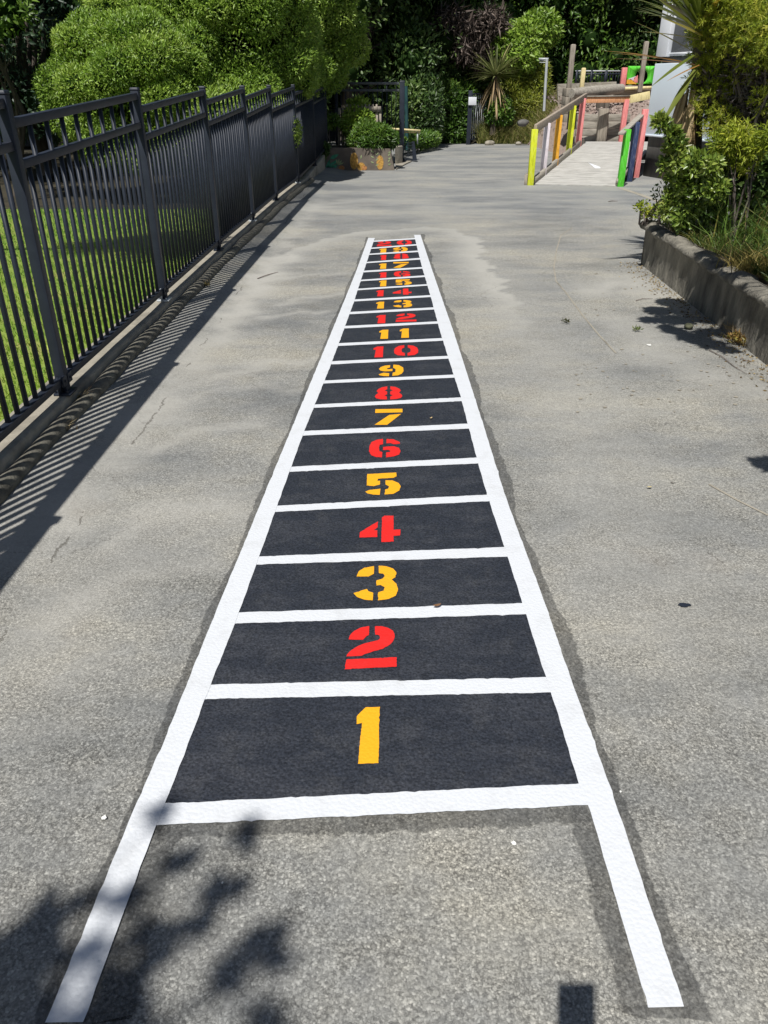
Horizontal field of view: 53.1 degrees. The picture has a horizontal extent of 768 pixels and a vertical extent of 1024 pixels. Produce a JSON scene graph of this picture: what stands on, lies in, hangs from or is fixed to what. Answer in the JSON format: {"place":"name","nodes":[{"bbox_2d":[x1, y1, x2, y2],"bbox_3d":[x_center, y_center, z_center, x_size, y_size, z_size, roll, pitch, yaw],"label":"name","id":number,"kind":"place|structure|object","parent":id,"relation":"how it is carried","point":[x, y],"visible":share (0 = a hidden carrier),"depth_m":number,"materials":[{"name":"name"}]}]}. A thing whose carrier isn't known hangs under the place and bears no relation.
{"place":"outdoors","nodes":[
{"label":"outdoors","id":0,"kind":"place"},
{"bbox_2d":[0,146,208,208],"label":"ground","id":1,"kind":"structure","parent":0,"point":[27,150],"depth_m":13.97,"materials":[{"name":"green plant"}]},
{"bbox_2d":[0,0,41,195],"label":"tree","id":2,"kind":"object","parent":1,"relation":"on","point":[14,8],"visible":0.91,"depth_m":11.19,"materials":[{"name":"green plant"}]},
{"bbox_2d":[1,0,69,165],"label":"tree","id":3,"kind":"object","parent":1,"relation":"on","point":[39,23],"visible":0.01,"depth_m":14.93,"materials":[{"name":"green plant"}]},
{"bbox_2d":[0,0,81,175],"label":"tree","id":4,"kind":"object","parent":1,"relation":"on","point":[21,71],"visible":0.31,"depth_m":13.72,"materials":[{"name":"green plant"}]},
{"bbox_2d":[12,13,69,143],"bbox_3d":[-9.363,-15.087,20.796,6.844,9.476,7.586,-17,34,-28],"label":"evergreen tree","id":5,"kind":"object","parent":1,"relation":"on","point":[40,51],"depth_m":19.86,"materials":[{"name":"green plant"}]},
{"bbox_2d":[24,0,167,124],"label":"tree","id":6,"kind":"object","parent":1,"relation":"on","point":[130,121],"depth_m":17.59,"materials":[{"name":"green plant"}]},
{"bbox_2d":[0,155,324,474],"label":"concrete beam","id":7,"kind":"structure","parent":1,"relation":"on","point":[20,439],"depth_m":4.67,"materials":[{"name":"grey concrete"}]},
{"bbox_2d":[0,84,327,441],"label":"pool fence","id":8,"kind":"object","parent":7,"relation":"on","point":[254,161],"visible":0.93,"depth_m":5.00,"materials":[{"name":"metal"}]},
{"bbox_2d":[31,0,371,187],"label":"clipped tree","id":9,"kind":"object","parent":1,"relation":"on","point":[154,50],"visible":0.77,"depth_m":11.28,"materials":[{"name":"green plant"}]},
{"bbox_2d":[325,0,445,141],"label":"evergreen tree","id":10,"kind":"object","parent":1,"relation":"on","point":[406,57],"visible":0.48,"depth_m":20.30,"materials":[{"name":"green plant"}]},
{"bbox_2d":[388,71,446,146],"bbox_3d":[0.914,-10.751,20.610,1.627,2.002,1.933,0,29,0],"label":"shrub","id":11,"kind":"object","parent":1,"relation":"on","point":[426,94],"visible":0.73,"depth_m":20.11,"materials":[{"name":"green plant"}]},
{"bbox_2d":[428,76,479,143],"bbox_3d":[2.124,-11.589,22.388,1.850,1.997,1.670,-17,33,-27],"label":"shrub","id":12,"kind":"object","parent":1,"relation":"on","point":[455,100],"visible":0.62,"depth_m":21.95,"materials":[{"name":"green plant"}]},
{"bbox_2d":[643,0,767,178],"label":"building","id":13,"kind":"structure","parent":1,"relation":"on","point":[664,90],"depth_m":13.53,"materials":[{"name":"white paint"}]},
{"bbox_2d":[669,4,706,55],"bbox_3d":[5.179,-8.094,12.843,0.050,0.800,1.220,-10,31,-17],"label":"window","id":14,"kind":"structure","parent":13,"relation":"in","point":[677,49],"depth_m":13.19,"materials":[{"name":"grey glass"}]},
{"bbox_2d":[0,206,211,421],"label":"lawn","id":15,"kind":"structure","parent":0,"point":[21,359],"depth_m":6.36,"materials":[{"name":"green plant"}]},
{"bbox_2d":[1,14,651,145],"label":"hillside","id":16,"kind":"structure","parent":0,"point":[332,136],"depth_m":25.55,"materials":[{"name":"green plant"}]},
{"bbox_2d":[327,52,357,121],"bbox_3d":[-3.020,-16.308,22.274,6.927,9.795,7.019,-18,34,-29],"label":"evergreen tree","id":17,"kind":"object","parent":16,"relation":"on","point":[332,103],"depth_m":22.99,"materials":[{"name":"green plant"}]},
{"bbox_2d":[334,0,487,127],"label":"evergreen tree","id":18,"kind":"object","parent":16,"relation":"on","point":[445,43],"visible":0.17,"depth_m":21.53,"materials":[{"name":"green plant"}]},
{"bbox_2d":[357,0,492,97],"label":"evergreen tree","id":19,"kind":"object","parent":16,"relation":"on","point":[467,2],"depth_m":22.83,"materials":[{"name":"green plant"}]},
{"bbox_2d":[425,0,513,80],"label":"dead shrub","id":20,"kind":"object","parent":16,"relation":"on","point":[487,26],"visible":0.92,"depth_m":21.36,"materials":[{"name":"brown plant"}]},
{"bbox_2d":[427,0,585,91],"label":"evergreen tree","id":21,"kind":"object","parent":16,"relation":"on","point":[557,67],"visible":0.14,"depth_m":22.87,"materials":[{"name":"green plant"}]},
{"bbox_2d":[489,5,565,76],"bbox_3d":[4.057,-13.434,21.985,2.441,1.844,1.688,-17,33,-27],"label":"shrub","id":22,"kind":"object","parent":16,"relation":"on","point":[530,22],"visible":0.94,"depth_m":21.59,"materials":[{"name":"green plant"}]},
{"bbox_2d":[497,0,641,90],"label":"evergreen tree","id":23,"kind":"object","parent":16,"relation":"on","point":[586,41],"visible":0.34,"depth_m":23.53,"materials":[{"name":"green plant"}]},
{"bbox_2d":[552,0,685,85],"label":"evergreen tree","id":24,"kind":"object","parent":16,"relation":"on","point":[622,14],"visible":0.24,"depth_m":24.47,"materials":[{"name":"green plant"}]},
{"bbox_2d":[578,0,674,63],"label":"evergreen tree","id":25,"kind":"object","parent":16,"relation":"on","point":[644,24],"visible":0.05,"depth_m":25.52,"materials":[{"name":"green plant"}]},
{"bbox_2d":[0,142,767,1023],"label":"asphalt path","id":26,"kind":"structure","parent":0,"point":[126,508],"depth_m":2.58,"materials":[{"name":"grey asphalt"}]},
{"bbox_2d":[0,177,313,504],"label":"drain pipe","id":27,"kind":"object","parent":26,"relation":"on","point":[14,474],"visible":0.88,"depth_m":4.38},
{"bbox_2d":[72,386,95,401],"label":"weed","id":28,"kind":"object","parent":27,"relation":"on","point":[78,396],"visible":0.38,"depth_m":4.07,"materials":[{"name":"green plant"}]},
{"bbox_2d":[322,141,331,163],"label":"shrub","id":29,"kind":"object","parent":26,"relation":"on","point":[327,146],"visible":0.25,"depth_m":15.17,"materials":[{"name":"green plant"}]},
{"bbox_2d":[325,145,393,169],"bbox_3d":[-0.507,-7.410,16.113,1.485,0.515,1.638,0,29,0],"label":"mural planter","id":30,"kind":"object","parent":26,"relation":"on","point":[344,158],"visible":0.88,"depth_m":15.38,"materials":[{"name":"concrete"}]},
{"bbox_2d":[327,112,341,145],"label":"shrub","id":31,"kind":"object","parent":30,"relation":"on","point":[331,125],"visible":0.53,"depth_m":15.51,"materials":[{"name":"green plant"}]},
{"bbox_2d":[339,93,375,147],"bbox_3d":[-0.537,-7.984,15.707,0.796,1.004,0.728,0,29,0],"label":"shrub","id":32,"kind":"object","parent":30,"relation":"on","point":[352,116],"visible":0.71,"depth_m":15.52,"materials":[{"name":"green plant"}]},
{"bbox_2d":[338,104,380,146],"bbox_3d":[-0.504,-7.898,15.730,0.902,0.786,0.081,0,29,0],"label":"timber trellis","id":33,"kind":"object","parent":30,"relation":"on","point":[376,108],"visible":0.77,"depth_m":15.58,"materials":[{"name":"wood"}]},
{"bbox_2d":[342,116,399,151],"bbox_3d":[-0.253,-7.554,15.408,1.205,0.698,0.805,0,29,0],"label":"shrub","id":34,"kind":"object","parent":30,"relation":"on","point":[382,135],"visible":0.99,"depth_m":15.26,"materials":[{"name":"green plant"}]},
{"bbox_2d":[334,81,405,160],"bbox_3d":[-0.285,-8.421,16.625,1.540,1.580,0.200,0,29,0],"label":"gate fence","id":35,"kind":"object","parent":26,"relation":"on","point":[401,109],"visible":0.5,"depth_m":16.38,"materials":[{"name":"metal"}]},
{"bbox_2d":[35,234,711,1023],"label":"painted ladder","id":36,"kind":"object","parent":26,"relation":"on","point":[341,674],"visible":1,"depth_m":2.30,"materials":[{"name":"paint"}]},
{"bbox_2d":[395,145,411,169],"bbox_3d":[0.432,-7.523,16.330,0.375,0.400,1.950,0,29,0],"label":"kerb stone","id":37,"kind":"object","parent":26,"relation":"on","point":[399,163],"visible":0.71,"depth_m":16.48,"materials":[{"name":"concrete"}]},
{"bbox_2d":[404,86,407,149],"bbox_3d":[0.523,-9.207,17.995,0.116,1.336,0.090,0,29,0],"label":"painted pole","id":38,"kind":"object","parent":26,"relation":"on","point":[406,110],"visible":0.79,"depth_m":17.91,"materials":[{"name":"teal paint"}]},
{"bbox_2d":[392,128,420,143],"bbox_3d":[0.479,-8.723,17.833,0.730,0.342,0.095,0,29,0],"label":"barrier rail","id":39,"kind":"object","parent":26,"relation":"on","point":[417,131],"visible":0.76,"depth_m":17.74,"materials":[{"name":"beige paint"}]},
{"bbox_2d":[404,141,416,160],"bbox_3d":[0.574,-7.994,17.038,0.320,0.392,0.074,0,29,0],"label":"panel","id":40,"kind":"object","parent":26,"relation":"on","point":[413,154],"visible":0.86,"depth_m":17.01,"materials":[{"name":"metal"}]},
{"bbox_2d":[394,127,441,152],"bbox_3d":[0.804,-9.338,19.237,0.670,0.637,2.849,12,31,20],"label":"bush","id":41,"kind":"object","parent":26,"relation":"on","point":[428,138],"visible":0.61,"depth_m":19.28,"materials":[{"name":"green plant"}]},
{"bbox_2d":[466,91,486,144],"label":"steel gate","id":42,"kind":"structure","parent":26,"relation":"on","point":[472,100],"depth_m":21.69,"materials":[{"name":"black metal"}]},
{"bbox_2d":[485,140,494,144],"bbox_3d":[2.981,-10.396,21.694,0.286,0.168,0.236,0,29,0],"label":"rock","id":43,"kind":"object","parent":26,"relation":"on","point":[489,142],"visible":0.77,"depth_m":21.61,"materials":[{"name":"stone"}]},
{"bbox_2d":[524,91,649,186],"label":"timber ramp","id":44,"kind":"structure","parent":26,"relation":"on","point":[579,162],"depth_m":14.06,"materials":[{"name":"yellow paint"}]},
{"bbox_2d":[632,325,643,330],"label":"weed","id":45,"kind":"object","parent":26,"relation":"on","point":[637,328],"visible":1,"depth_m":5.45,"materials":[{"name":"green plant"}]},
{"bbox_2d":[575,273,739,411],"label":"lichen flecks","id":46,"kind":"object","parent":26,"relation":"on","point":[662,375],"visible":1,"depth_m":4.64,"materials":[{"name":"plant"}]},
{"bbox_2d":[553,188,767,514],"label":"path seam","id":47,"kind":"object","parent":26,"relation":"on","point":[645,196],"visible":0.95,"depth_m":6.06,"materials":[{"name":"concrete"}]},
{"bbox_2d":[678,603,690,606],"bbox_3d":[1.018,0.315,2.606,0.044,0.002,0.023,0,29,0],"label":"dark stone","id":48,"kind":"object","parent":26,"relation":"on","point":[684,604],"visible":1,"depth_m":2.61,"materials":[{"name":"black stone"}]},
{"bbox_2d":[684,323,693,328],"bbox_3d":[2.187,-1.334,5.519,0.062,0.042,0.062,11,31,20],"label":"mossy stone","id":49,"kind":"object","parent":26,"relation":"on","point":[688,325],"visible":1,"depth_m":5.50,"materials":[{"name":"stone"}]},
{"bbox_2d":[619,262,767,399],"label":"leaf litter","id":50,"kind":"object","parent":26,"relation":"on","point":[684,303],"visible":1,"depth_m":5.80,"materials":[{"name":"brown plant"}]},
{"bbox_2d":[639,218,767,364],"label":"garden wall","id":51,"kind":"structure","parent":26,"relation":"on","point":[690,272],"depth_m":5.78,"materials":[{"name":"concrete"}]},
{"bbox_2d":[632,199,662,225],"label":"spilling plant","id":52,"kind":"object","parent":51,"relation":"on","point":[647,213],"visible":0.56,"depth_m":7.27,"materials":[{"name":"green plant"}]},
{"bbox_2d":[649,179,666,221],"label":"sprig","id":53,"kind":"object","parent":51,"relation":"on","point":[657,184],"visible":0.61,"depth_m":7.34,"materials":[{"name":"green plant"}]},
{"bbox_2d":[657,187,767,285],"bbox_3d":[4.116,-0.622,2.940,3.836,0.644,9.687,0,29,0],"label":"grass","id":54,"kind":"structure","parent":51,"relation":"in","point":[760,237],"depth_m":6.18,"materials":[{"name":"green plant"}]},
{"bbox_2d":[610,0,734,223],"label":"cabbage tree","id":55,"kind":"object","parent":54,"relation":"on","point":[685,114],"visible":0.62,"depth_m":6.29,"materials":[{"name":"green plant"}]},
{"bbox_2d":[671,224,704,237],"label":"grass tuft","id":56,"kind":"object","parent":54,"relation":"on","point":[690,232],"visible":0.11,"depth_m":6.82,"materials":[{"name":"green plant"}]},
{"bbox_2d":[649,107,732,235],"bbox_3d":[2.501,-2.818,6.475,0.702,1.055,0.916,0,29,0],"label":"glossy shrub","id":57,"kind":"object","parent":54,"relation":"on","point":[687,169],"visible":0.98,"depth_m":6.32,"materials":[{"name":"green plant"}]},
{"bbox_2d":[662,0,767,182],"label":"fine leaved bush","id":58,"kind":"object","parent":54,"relation":"on","point":[734,62],"visible":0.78,"depth_m":6.29,"materials":[{"name":"green plant"}]},
{"bbox_2d":[695,124,767,238],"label":"dark shrub","id":59,"kind":"object","parent":54,"relation":"on","point":[761,175],"visible":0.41,"depth_m":6.54,"materials":[{"name":"green plant"}]},
{"bbox_2d":[704,116,767,243],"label":"shrub","id":60,"kind":"object","parent":54,"relation":"on","point":[750,140],"visible":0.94,"depth_m":6.15,"materials":[{"name":"green plant"}]},
{"bbox_2d":[717,321,735,331],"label":"weed","id":61,"kind":"object","parent":26,"relation":"on","point":[729,327],"visible":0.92,"depth_m":5.32,"materials":[{"name":"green plant"}]},
{"bbox_2d":[709,350,746,373],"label":"twig","id":62,"kind":"object","parent":26,"relation":"on","point":[726,360],"visible":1,"depth_m":4.89,"materials":[{"name":"brown wood"}]},
{"bbox_2d":[721,326,746,345],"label":"weed","id":63,"kind":"object","parent":26,"relation":"on","point":[735,336],"visible":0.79,"depth_m":5.17,"materials":[{"name":"brown plant"}]},
{"bbox_2d":[470,82,648,143],"bbox_3d":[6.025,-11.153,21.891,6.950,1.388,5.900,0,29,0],"label":"earth bank","id":64,"kind":"structure","parent":0,"point":[475,141],"depth_m":22.36,"materials":[{"name":"green plant"}]},
{"bbox_2d":[374,0,538,118],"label":"shrub","id":65,"kind":"object","parent":64,"relation":"on","point":[479,85],"visible":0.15,"depth_m":22.32,"materials":[{"name":"green plant"}]},
{"bbox_2d":[464,40,526,134],"bbox_3d":[3.067,-11.804,21.427,1.755,2.340,1.813,0,29,0],"label":"cabbage tree","id":66,"kind":"object","parent":64,"relation":"on","point":[495,69],"visible":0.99,"depth_m":21.27,"materials":[{"name":"green plant"}]},
{"bbox_2d":[483,92,515,128],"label":"shrub","id":67,"kind":"object","parent":64,"relation":"on","point":[508,117],"visible":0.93,"depth_m":21.66,"materials":[{"name":"green plant"}]},
{"bbox_2d":[517,119,528,126],"bbox_3d":[3.849,-10.757,21.264,0.327,0.192,0.270,0,29,0],"label":"rock","id":68,"kind":"object","parent":64,"relation":"on","point":[522,122],"visible":1,"depth_m":21.18,"materials":[{"name":"grey stone"}]},
{"bbox_2d":[497,51,555,121],"bbox_3d":[4.097,-12.391,22.527,1.838,2.127,1.792,0,29,0],"label":"feathery bush","id":69,"kind":"object","parent":64,"relation":"on","point":[524,91],"visible":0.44,"depth_m":22.11,"materials":[{"name":"green plant"}]},
{"bbox_2d":[539,58,548,110],"bbox_3d":[4.050,-10.941,19.695,0.284,1.192,0.084,10,31,18],"label":"post","id":70,"kind":"object","parent":64,"relation":"on","point":[545,79],"visible":1,"depth_m":19.59,"materials":[{"name":"metal"}]},
{"bbox_2d":[528,85,649,154],"bbox_3d":[7.200,-9.891,20.087,6.600,2.165,7.280,0,29,0],"label":"gravel bed","id":71,"kind":"object","parent":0,"point":[563,140],"visible":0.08,"depth_m":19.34,"materials":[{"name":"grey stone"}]},
{"bbox_2d":[561,88,572,121],"bbox_3d":[4.375,-9.752,18.432,0.164,0.715,0.504,0,29,0],"label":"timber stack","id":72,"kind":"object","parent":71,"relation":"on","point":[566,99],"visible":0.54,"depth_m":18.29,"materials":[{"name":"wood"}]},
{"bbox_2d":[566,44,575,87],"bbox_3d":[4.506,-10.694,18.539,0.110,0.998,0.110,0,29,0],"label":"timber post","id":73,"kind":"object","parent":71,"relation":"on","point":[571,65],"visible":0.79,"depth_m":18.47,"materials":[{"name":"brown wood"}]},
{"bbox_2d":[579,68,585,86],"bbox_3d":[5.040,-10.982,19.524,0.100,0.514,0.100,0,29,0],"label":"timber post","id":74,"kind":"object","parent":71,"relation":"on","point":[582,76],"visible":0.78,"depth_m":19.46,"materials":[{"name":"beige paint"}]},
{"bbox_2d":[557,82,615,105],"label":"timber wall","id":75,"kind":"structure","parent":71,"relation":"on","point":[560,87],"depth_m":21.51,"materials":[{"name":"wood"}]},
{"bbox_2d":[567,84,624,128],"bbox_3d":[4.972,-9.506,18.036,1.730,0.936,0.566,-12,31,-21],"label":"log bench","id":76,"kind":"object","parent":71,"relation":"on","point":[599,90],"visible":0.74,"depth_m":17.84,"materials":[{"name":"grey wood"}]},
{"bbox_2d":[575,70,621,83],"bbox_3d":[6.313,-12.778,22.643,1.393,0.410,0.060,0,29,0],"label":"back fence","id":77,"kind":"object","parent":71,"relation":"on","point":[605,73],"visible":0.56,"depth_m":22.58,"materials":[{"name":"metal"}]},
{"bbox_2d":[574,108,630,142],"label":"sleeper wall","id":78,"kind":"structure","parent":71,"relation":"on","point":[602,120],"depth_m":16.61,"materials":[{"name":"wood"}]},
{"bbox_2d":[610,86,651,95],"bbox_3d":[6.598,-10.643,19.907,1.496,0.699,0.300,0,29,0],"label":"timber edging","id":79,"kind":"object","parent":71,"relation":"on","point":[630,90],"depth_m":19.82,"materials":[{"name":"beige paint"}]},
{"bbox_2d":[620,66,654,84],"bbox_3d":[6.707,-11.483,20.326,0.907,0.530,0.190,0,29,0],"label":"play panel","id":80,"kind":"object","parent":71,"relation":"on","point":[628,74],"visible":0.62,"depth_m":20.32,"materials":[{"name":"green paint"}]},
{"bbox_2d":[637,41,648,91],"bbox_3d":[6.240,-10.720,18.524,0.100,1.059,0.100,0,29,0],"label":"timber post","id":81,"kind":"object","parent":71,"relation":"on","point":[642,68],"visible":1,"depth_m":18.49,"materials":[{"name":"wood"}]}
]}

